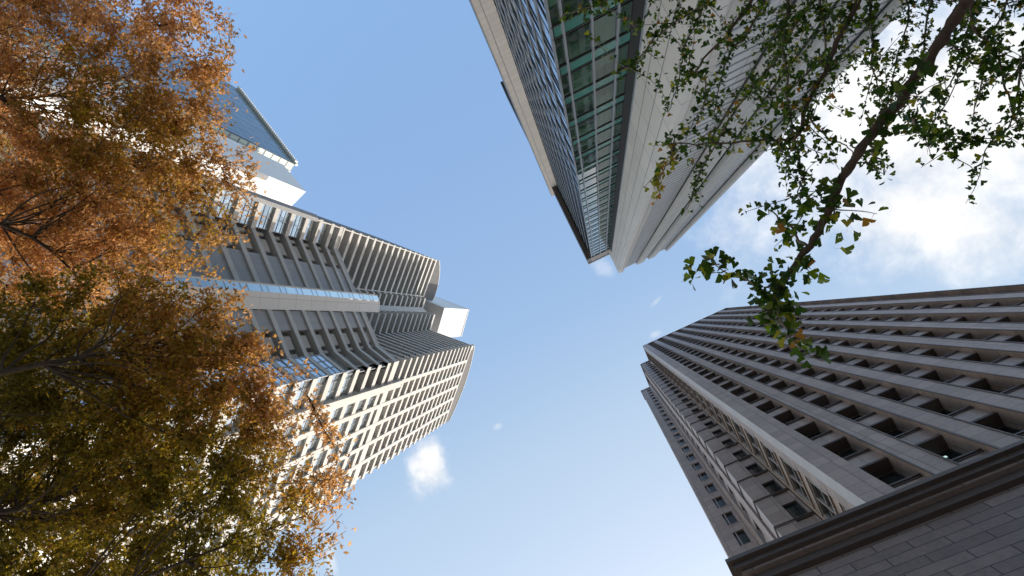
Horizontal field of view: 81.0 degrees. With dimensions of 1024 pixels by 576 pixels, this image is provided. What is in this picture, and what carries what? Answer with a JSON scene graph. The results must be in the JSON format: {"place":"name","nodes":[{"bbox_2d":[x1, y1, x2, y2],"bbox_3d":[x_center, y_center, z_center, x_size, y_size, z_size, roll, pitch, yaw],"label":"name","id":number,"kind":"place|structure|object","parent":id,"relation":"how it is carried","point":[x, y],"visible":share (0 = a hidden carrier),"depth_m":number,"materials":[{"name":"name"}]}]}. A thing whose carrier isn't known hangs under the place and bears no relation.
{"place":"outdoors","nodes":[
{"label":"outdoors","id":0,"kind":"place"},
{"bbox_2d":[0,252,357,575],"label":"maple tree","id":1,"kind":"object","parent":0,"point":[74,468],"visible":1,"depth_m":8.43,"materials":[{"name":"orange plant"}]},
{"bbox_2d":[99,0,1023,575],"label":"sky","id":2,"kind":"structure","parent":0,"point":[400,125],"materials":[{"name":"blue"}]},
{"bbox_2d":[555,0,1023,367],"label":"ginkgo tree","id":3,"kind":"object","parent":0,"point":[963,13],"visible":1,"depth_m":6.02,"materials":[{"name":"green plant"}]},
{"label":"ground","id":4,"kind":"structure","parent":0,"visible":0},
{"bbox_2d":[0,0,305,205],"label":"blue glass tower","id":5,"kind":"structure","parent":4,"relation":"on","point":[279,182],"depth_m":152.93,"materials":[{"name":"glass"}]},
{"bbox_2d":[39,41,59,55],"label":"window","id":6,"kind":"structure","parent":5,"relation":"in","point":[47,43],"depth_m":103.23,"materials":[{"name":"grey glass"}]},
{"bbox_2d":[228,133,239,141],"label":"window","id":7,"kind":"structure","parent":5,"relation":"in","point":[232,136],"depth_m":154.56,"materials":[{"name":"grey glass"}]},
{"bbox_2d":[237,137,248,145],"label":"window","id":8,"kind":"structure","parent":5,"relation":"in","point":[245,142],"depth_m":158.36,"materials":[{"name":"grey glass"}]},
{"bbox_2d":[0,106,474,575],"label":"finned tower","id":9,"kind":"structure","parent":4,"relation":"on","point":[368,326],"depth_m":84.29,"materials":[{"name":"beige concrete"}]},
{"bbox_2d":[3,129,49,165],"bbox_3d":[-36.407,-10.736,44.991,0.140,3.030,3.298,19,-90,9],"label":"window","id":10,"kind":"structure","parent":9,"relation":"in","point":[42,135],"depth_m":44.90,"materials":[{"name":"grey glass"}]},
{"bbox_2d":[6,439,48,484],"bbox_3d":[-28.328,10.311,34.778,0.140,2.750,3.700,20,-90,9],"label":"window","id":11,"kind":"structure","parent":9,"relation":"in","point":[29,449],"depth_m":34.65,"materials":[{"name":"grey glass"}]},
{"bbox_2d":[133,180,156,199],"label":"window","id":12,"kind":"structure","parent":9,"relation":"in","point":[155,180],"depth_m":57.37,"materials":[{"name":"grey glass"}]},
{"bbox_2d":[170,276,189,285],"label":"window","id":13,"kind":"structure","parent":9,"relation":"in","point":[183,278],"depth_m":55.05,"materials":[{"name":"blue glass"}]},
{"bbox_2d":[191,184,215,213],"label":"window","id":14,"kind":"structure","parent":9,"relation":"in","point":[206,210],"depth_m":65.49,"materials":[{"name":"grey glass"}]},
{"bbox_2d":[197,278,217,287],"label":"window","id":15,"kind":"structure","parent":9,"relation":"in","point":[203,283],"depth_m":58.77,"materials":[{"name":"blue glass"}]},
{"bbox_2d":[204,527,221,551],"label":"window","id":16,"kind":"structure","parent":9,"relation":"in","point":[208,545],"depth_m":58.81,"materials":[{"name":"grey glass"}]},
{"bbox_2d":[216,191,235,219],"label":"window","id":17,"kind":"structure","parent":9,"relation":"in","point":[228,206],"depth_m":68.86,"materials":[{"name":"grey glass"}]},
{"bbox_2d":[225,396,244,429],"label":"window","id":18,"kind":"structure","parent":9,"relation":"in","point":[229,421],"depth_m":54.82,"materials":[{"name":"grey glass"}]},
{"bbox_2d":[237,199,256,224],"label":"window","id":19,"kind":"structure","parent":9,"relation":"in","point":[247,220],"depth_m":73.04,"materials":[{"name":"grey glass"}]},
{"bbox_2d":[126,272,379,300],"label":"window","id":20,"kind":"structure","parent":9,"relation":"in","point":[239,286],"depth_m":72.66,"materials":[{"name":"blue glass"}]},
{"bbox_2d":[256,204,273,229],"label":"window","id":21,"kind":"structure","parent":9,"relation":"in","point":[266,210],"depth_m":76.92,"materials":[{"name":"grey glass"}]},
{"bbox_2d":[258,361,294,385],"bbox_3d":[-24.831,8.903,62.519,3.783,3.030,0.140,36,-87,9],"label":"window","id":22,"kind":"structure","parent":9,"relation":"in","point":[267,362],"depth_m":62.92,"materials":[{"name":"blue glass"}]},
{"bbox_2d":[270,492,284,513],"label":"window","id":23,"kind":"structure","parent":9,"relation":"in","point":[277,502],"depth_m":70.61,"materials":[{"name":"grey glass"}]},
{"bbox_2d":[273,210,289,233],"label":"window","id":24,"kind":"structure","parent":9,"relation":"in","point":[283,216],"depth_m":80.85,"materials":[{"name":"grey glass"}]},
{"bbox_2d":[277,385,291,412],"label":"window","id":25,"kind":"structure","parent":9,"relation":"in","point":[287,389],"depth_m":63.07,"materials":[{"name":"grey glass"}]},
{"bbox_2d":[280,465,294,486],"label":"window","id":26,"kind":"structure","parent":9,"relation":"in","point":[288,475],"depth_m":70.72,"materials":[{"name":"grey glass"}]},
{"bbox_2d":[283,425,293,437],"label":"window","id":27,"kind":"structure","parent":9,"relation":"in","point":[288,431],"depth_m":67.02,"materials":[{"name":"grey glass"}]},
{"bbox_2d":[274,358,312,381],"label":"window","id":28,"kind":"structure","parent":9,"relation":"in","point":[285,361],"depth_m":66.31,"materials":[{"name":"blue glass"}]},
{"bbox_2d":[289,215,304,237],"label":"window","id":29,"kind":"structure","parent":9,"relation":"in","point":[298,221],"depth_m":84.83,"materials":[{"name":"grey glass"}]},
{"bbox_2d":[290,439,303,459],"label":"window","id":30,"kind":"structure","parent":9,"relation":"in","point":[300,442],"depth_m":71.00,"materials":[{"name":"grey glass"}]},
{"bbox_2d":[292,380,310,409],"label":"window","id":31,"kind":"structure","parent":9,"relation":"in","point":[299,395],"depth_m":66.66,"materials":[{"name":"grey glass"}]},
{"bbox_2d":[299,418,310,432],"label":"window","id":32,"kind":"structure","parent":9,"relation":"in","point":[305,426],"depth_m":70.67,"materials":[{"name":"grey glass"}]},
{"bbox_2d":[303,220,315,240],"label":"window","id":33,"kind":"structure","parent":9,"relation":"in","point":[311,224],"depth_m":89.10,"materials":[{"name":"grey glass"}]},
{"bbox_2d":[293,356,328,377],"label":"window","id":34,"kind":"structure","parent":9,"relation":"in","point":[320,373],"depth_m":70.56,"materials":[{"name":"blue glass"}]},
{"bbox_2d":[306,433,319,452],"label":"window","id":35,"kind":"structure","parent":9,"relation":"in","point":[313,442],"depth_m":74.62,"materials":[{"name":"grey glass"}]},
{"bbox_2d":[311,377,325,403],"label":"window","id":36,"kind":"structure","parent":9,"relation":"in","point":[322,380],"depth_m":70.96,"materials":[{"name":"grey glass"}]},
{"bbox_2d":[313,450,325,468],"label":"window","id":37,"kind":"structure","parent":9,"relation":"in","point":[320,456],"depth_m":78.82,"materials":[{"name":"grey glass"}]},
{"bbox_2d":[316,223,327,243],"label":"window","id":38,"kind":"structure","parent":9,"relation":"in","point":[324,226],"depth_m":93.05,"materials":[{"name":"grey glass"}]},
{"bbox_2d":[310,354,342,374],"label":"window","id":39,"kind":"structure","parent":9,"relation":"in","point":[320,359],"depth_m":74.45,"materials":[{"name":"blue glass"}]},
{"bbox_2d":[325,374,340,400],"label":"window","id":40,"kind":"structure","parent":9,"relation":"in","point":[333,385],"depth_m":74.72,"materials":[{"name":"grey glass"}]},
{"bbox_2d":[330,408,340,421],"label":"window","id":41,"kind":"structure","parent":9,"relation":"in","point":[336,412],"depth_m":78.88,"materials":[{"name":"grey glass"}]},
{"bbox_2d":[328,356,352,374],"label":"window","id":42,"kind":"structure","parent":9,"relation":"in","point":[332,358],"depth_m":79.36,"materials":[{"name":"grey glass"}]},
{"bbox_2d":[339,369,353,395],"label":"window","id":43,"kind":"structure","parent":9,"relation":"in","point":[347,381],"depth_m":78.76,"materials":[{"name":"grey glass"}]},
{"bbox_2d":[342,354,364,371],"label":"window","id":44,"kind":"structure","parent":9,"relation":"in","point":[345,356],"depth_m":83.36,"materials":[{"name":"grey glass"}]},
{"bbox_2d":[321,364,391,497],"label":"window","id":45,"kind":"structure","parent":9,"relation":"in","point":[349,407],"depth_m":87.08,"materials":[{"name":"grey glass"}]},
{"bbox_2d":[354,353,375,369],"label":"window","id":46,"kind":"structure","parent":9,"relation":"in","point":[372,367],"depth_m":87.35,"materials":[{"name":"grey glass"}]},
{"bbox_2d":[469,0,908,272],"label":"glass tower","id":47,"kind":"structure","parent":4,"relation":"on","point":[592,127],"depth_m":34.89,"materials":[{"name":"grey concrete"}]},
{"bbox_2d":[518,14,533,51],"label":"window","id":48,"kind":"structure","parent":47,"relation":"in","point":[522,24],"depth_m":33.14,"materials":[{"name":"blue glass"}]},
{"bbox_2d":[520,0,537,44],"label":"window","id":49,"kind":"structure","parent":47,"relation":"in","point":[524,11],"depth_m":29.18,"materials":[{"name":"blue glass"}]},
{"bbox_2d":[527,0,543,38],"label":"window","id":50,"kind":"structure","parent":47,"relation":"in","point":[531,3],"depth_m":25.66,"materials":[{"name":"blue glass"}]},
{"bbox_2d":[530,38,544,73],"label":"window","id":51,"kind":"structure","parent":47,"relation":"in","point":[533,46],"depth_m":32.89,"materials":[{"name":"blue glass"}]},
{"bbox_2d":[533,26,550,71],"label":"window","id":52,"kind":"structure","parent":47,"relation":"in","point":[537,37],"depth_m":29.06,"materials":[{"name":"blue glass"}]},
{"bbox_2d":[497,0,589,248],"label":"window","id":53,"kind":"structure","parent":47,"relation":"in","point":[539,2],"depth_m":62.02,"materials":[{"name":"blue glass"}]},
{"bbox_2d":[538,13,553,58],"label":"window","id":54,"kind":"structure","parent":47,"relation":"in","point":[543,27],"depth_m":25.18,"materials":[{"name":"blue glass"}]},
{"bbox_2d":[541,60,555,95],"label":"window","id":55,"kind":"structure","parent":47,"relation":"in","point":[544,68],"depth_m":32.83,"materials":[{"name":"blue glass"}]},
{"bbox_2d":[547,0,559,25],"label":"window","id":56,"kind":"structure","parent":47,"relation":"in","point":[553,7],"depth_m":21.70,"materials":[{"name":"green glass"}]},
{"bbox_2d":[547,55,559,90],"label":"window","id":57,"kind":"structure","parent":47,"relation":"in","point":[550,64],"depth_m":28.95,"materials":[{"name":"blue glass"}]},
{"bbox_2d":[554,87,564,115],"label":"window","id":58,"kind":"structure","parent":47,"relation":"in","point":[556,93],"depth_m":32.63,"materials":[{"name":"blue glass"}]},
{"bbox_2d":[555,36,565,66],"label":"window","id":59,"kind":"structure","parent":47,"relation":"in","point":[559,45],"depth_m":25.06,"materials":[{"name":"green glass"}]},
{"bbox_2d":[561,74,570,97],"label":"window","id":60,"kind":"structure","parent":47,"relation":"in","point":[565,81],"depth_m":28.78,"materials":[{"name":"green glass"}]},
{"bbox_2d":[566,103,573,121],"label":"window","id":61,"kind":"structure","parent":47,"relation":"in","point":[569,109],"depth_m":32.47,"materials":[{"name":"green glass"}]},
{"bbox_2d":[570,127,576,140],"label":"window","id":62,"kind":"structure","parent":47,"relation":"in","point":[573,130],"depth_m":36.17,"materials":[{"name":"green glass"}]},
{"bbox_2d":[561,0,589,18],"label":"window","id":63,"kind":"structure","parent":47,"relation":"in","point":[574,4],"depth_m":21.99,"materials":[{"name":"green glass"}]},
{"bbox_2d":[566,22,591,61],"bbox_3d":[2.776,-10.208,24.991,1.170,2.490,0.040,-26,-96,7],"label":"window","id":64,"kind":"structure","parent":47,"relation":"in","point":[578,44],"depth_m":24.99,"materials":[{"name":"green glass"}]},
{"bbox_2d":[571,62,592,92],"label":"window","id":65,"kind":"structure","parent":47,"relation":"in","point":[583,77],"depth_m":28.69,"materials":[{"name":"green glass"}]},
{"bbox_2d":[574,94,593,117],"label":"window","id":66,"kind":"structure","parent":47,"relation":"in","point":[586,104],"depth_m":32.40,"materials":[{"name":"green glass"}]},
{"bbox_2d":[577,117,594,136],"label":"window","id":67,"kind":"structure","parent":47,"relation":"in","point":[587,126],"depth_m":36.09,"materials":[{"name":"green glass"}]},
{"bbox_2d":[580,136,595,153],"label":"window","id":68,"kind":"structure","parent":47,"relation":"in","point":[588,144],"depth_m":39.83,"materials":[{"name":"green glass"}]},
{"bbox_2d":[582,152,595,166],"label":"window","id":69,"kind":"structure","parent":47,"relation":"in","point":[591,158],"depth_m":43.53,"materials":[{"name":"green glass"}]},
{"bbox_2d":[584,166,596,178],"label":"window","id":70,"kind":"structure","parent":47,"relation":"in","point":[593,170],"depth_m":47.24,"materials":[{"name":"grey glass"}]},
{"bbox_2d":[585,177,596,187],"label":"window","id":71,"kind":"structure","parent":47,"relation":"in","point":[593,181],"depth_m":50.90,"materials":[{"name":"grey glass"}]},
{"bbox_2d":[586,187,596,196],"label":"window","id":72,"kind":"structure","parent":47,"relation":"in","point":[594,190],"depth_m":54.58,"materials":[{"name":"grey glass"}]},
{"bbox_2d":[581,193,614,255],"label":"window","id":73,"kind":"structure","parent":47,"relation":"in","point":[582,195],"depth_m":80.45,"materials":[{"name":"grey glass"}]},
{"bbox_2d":[598,159,609,171],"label":"window","id":74,"kind":"structure","parent":47,"relation":"in","point":[605,164],"depth_m":47.08,"materials":[{"name":"grey glass"}]},
{"bbox_2d":[598,170,609,181],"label":"window","id":75,"kind":"structure","parent":47,"relation":"in","point":[605,175],"depth_m":50.73,"materials":[{"name":"grey glass"}]},
{"bbox_2d":[597,107,611,127],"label":"window","id":76,"kind":"structure","parent":47,"relation":"in","point":[605,117],"depth_m":35.96,"materials":[{"name":"grey glass"}]},
{"bbox_2d":[597,128,611,145],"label":"window","id":77,"kind":"structure","parent":47,"relation":"in","point":[604,136],"depth_m":39.68,"materials":[{"name":"grey glass"}]},
{"bbox_2d":[598,145,610,159],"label":"window","id":78,"kind":"structure","parent":47,"relation":"in","point":[605,151],"depth_m":43.37,"materials":[{"name":"grey glass"}]},
{"bbox_2d":[595,51,614,81],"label":"window","id":79,"kind":"structure","parent":47,"relation":"in","point":[604,67],"depth_m":28.61,"materials":[{"name":"grey glass"}]},
{"bbox_2d":[596,83,613,107],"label":"window","id":80,"kind":"structure","parent":47,"relation":"in","point":[604,95],"depth_m":32.26,"materials":[{"name":"grey glass"}]},
{"bbox_2d":[594,8,616,48],"bbox_3d":[3.833,-10.715,24.856,1.110,2.490,0.040,-26,-96,7],"label":"window","id":81,"kind":"structure","parent":47,"relation":"in","point":[605,26],"depth_m":24.81,"materials":[{"name":"green glass"}]},
{"bbox_2d":[612,140,619,152],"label":"window","id":82,"kind":"structure","parent":47,"relation":"in","point":[615,147],"depth_m":43.27,"materials":[{"name":"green glass"}]},
{"bbox_2d":[613,123,620,137],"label":"window","id":83,"kind":"structure","parent":47,"relation":"in","point":[617,129],"depth_m":39.63,"materials":[{"name":"green glass"}]},
{"bbox_2d":[614,101,623,119],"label":"window","id":84,"kind":"structure","parent":47,"relation":"in","point":[618,112],"depth_m":35.87,"materials":[{"name":"green glass"}]},
{"bbox_2d":[615,77,625,97],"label":"window","id":85,"kind":"structure","parent":47,"relation":"in","point":[620,84],"depth_m":32.16,"materials":[{"name":"green glass"}]},
{"bbox_2d":[617,43,628,70],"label":"window","id":86,"kind":"structure","parent":47,"relation":"in","point":[622,52],"depth_m":28.16,"materials":[{"name":"green glass"}]},
{"bbox_2d":[619,1,632,35],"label":"window","id":87,"kind":"structure","parent":47,"relation":"in","point":[628,7],"depth_m":24.59,"materials":[{"name":"green glass"}]},
{"bbox_2d":[640,284,1023,575],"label":"stone tower","id":88,"kind":"structure","parent":4,"relation":"on","point":[888,440],"depth_m":29.33,"materials":[{"name":"grey stone"}]},
{"bbox_2d":[647,389,686,444],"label":"window","id":89,"kind":"structure","parent":88,"relation":"in","point":[682,441],"depth_m":86.76,"materials":[{"name":"black glass"}]},
{"bbox_2d":[647,353,700,404],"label":"window","id":90,"kind":"structure","parent":88,"relation":"in","point":[647,353],"depth_m":73.24,"materials":[{"name":"black glass"}]},
{"bbox_2d":[648,365,713,426],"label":"window","id":91,"kind":"structure","parent":88,"relation":"in","point":[703,416],"depth_m":63.99,"materials":[{"name":"black glass"}]},
{"bbox_2d":[692,462,702,469],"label":"window","id":92,"kind":"structure","parent":88,"relation":"in","point":[697,465],"depth_m":60.40,"materials":[{"name":"black glass"}]},
{"bbox_2d":[697,471,709,481],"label":"window","id":93,"kind":"structure","parent":88,"relation":"in","point":[703,476],"depth_m":56.59,"materials":[{"name":"black glass"}]},
{"bbox_2d":[704,482,717,493],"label":"window","id":94,"kind":"structure","parent":88,"relation":"in","point":[711,487],"depth_m":52.64,"materials":[{"name":"black glass"}]},
{"bbox_2d":[713,405,724,426],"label":"window","id":95,"kind":"structure","parent":88,"relation":"in","point":[717,412],"depth_m":49.89,"materials":[{"name":"grey glass"}]},
{"bbox_2d":[712,495,727,507],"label":"window","id":96,"kind":"structure","parent":88,"relation":"in","point":[719,501],"depth_m":48.70,"materials":[{"name":"black glass"}]},
{"bbox_2d":[722,412,736,437],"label":"window","id":97,"kind":"structure","parent":88,"relation":"in","point":[725,416],"depth_m":45.92,"materials":[{"name":"grey glass"}]},
{"bbox_2d":[721,510,738,524],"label":"window","id":98,"kind":"structure","parent":88,"relation":"in","point":[729,517],"depth_m":44.79,"materials":[{"name":"black glass"}]},
{"bbox_2d":[733,450,746,459],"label":"window","id":99,"kind":"structure","parent":88,"relation":"in","point":[740,454],"depth_m":41.28,"materials":[{"name":"black glass"}]},
{"bbox_2d":[732,419,748,447],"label":"window","id":100,"kind":"structure","parent":88,"relation":"in","point":[737,426],"depth_m":41.95,"materials":[{"name":"grey glass"}]},
{"bbox_2d":[732,528,751,545],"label":"window","id":101,"kind":"structure","parent":88,"relation":"in","point":[742,537],"depth_m":40.88,"materials":[{"name":"black glass"}]},
{"bbox_2d":[746,464,762,474],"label":"window","id":102,"kind":"structure","parent":88,"relation":"in","point":[753,469],"depth_m":37.31,"materials":[{"name":"black glass"}]},
{"bbox_2d":[746,430,765,463],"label":"window","id":103,"kind":"structure","parent":88,"relation":"in","point":[751,437],"depth_m":37.96,"materials":[{"name":"grey glass"}]},
{"bbox_2d":[762,481,782,493],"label":"window","id":104,"kind":"structure","parent":88,"relation":"in","point":[772,486],"depth_m":33.39,"materials":[{"name":"black glass"}]},
{"bbox_2d":[761,442,785,481],"bbox_3d":[14.496,9.280,33.260,0.220,2.730,2.494,-23,-96,7],"label":"window","id":105,"kind":"structure","parent":88,"relation":"in","point":[771,457],"depth_m":33.99,"materials":[{"name":"grey glass"}]},
{"bbox_2d":[783,501,807,517],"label":"window","id":106,"kind":"structure","parent":88,"relation":"in","point":[794,509],"depth_m":29.46,"materials":[{"name":"black glass"}]},
{"bbox_2d":[782,459,810,503],"bbox_3d":[13.910,9.087,29.379,0.220,2.730,2.494,-23,-96,7],"label":"window","id":107,"kind":"structure","parent":88,"relation":"in","point":[792,472],"depth_m":29.97,"materials":[{"name":"grey glass"}]},
{"bbox_2d":[807,478,835,517],"bbox_3d":[13.323,8.895,25.498,0.220,2.730,2.494,-23,-96,7],"label":"window","id":108,"kind":"structure","parent":88,"relation":"in","point":[821,496],"depth_m":26.27,"materials":[{"name":"grey glass"}]},
{"bbox_2d":[837,449,856,457],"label":"window","id":109,"kind":"structure","parent":88,"relation":"in","point":[851,451],"depth_m":26.10,"materials":[{"name":"black glass"}]},
{"bbox_2d":[877,471,905,484],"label":"window","id":110,"kind":"structure","parent":88,"relation":"in","point":[890,478],"depth_m":22.07,"materials":[{"name":"black glass"}]},
{"bbox_2d":[888,429,903,436],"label":"window","id":111,"kind":"structure","parent":88,"relation":"in","point":[896,432],"depth_m":25.84,"materials":[{"name":"black glass"}]},
{"bbox_2d":[938,449,962,459],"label":"window","id":112,"kind":"structure","parent":88,"relation":"in","point":[951,454],"depth_m":21.81,"materials":[{"name":"black glass"}]},
{"bbox_2d":[997,426,1020,433],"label":"window","id":113,"kind":"structure","parent":88,"relation":"in","point":[1006,429],"depth_m":21.55,"materials":[{"name":"black glass"}]},
{"label":"road","id":114,"kind":"structure","parent":0,"visible":0},
{"bbox_2d":[0,0,268,350],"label":"maple tree","id":115,"kind":"object","parent":114,"relation":"on","point":[82,156],"visible":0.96,"depth_m":9.92,"materials":[{"name":"orange plant"}]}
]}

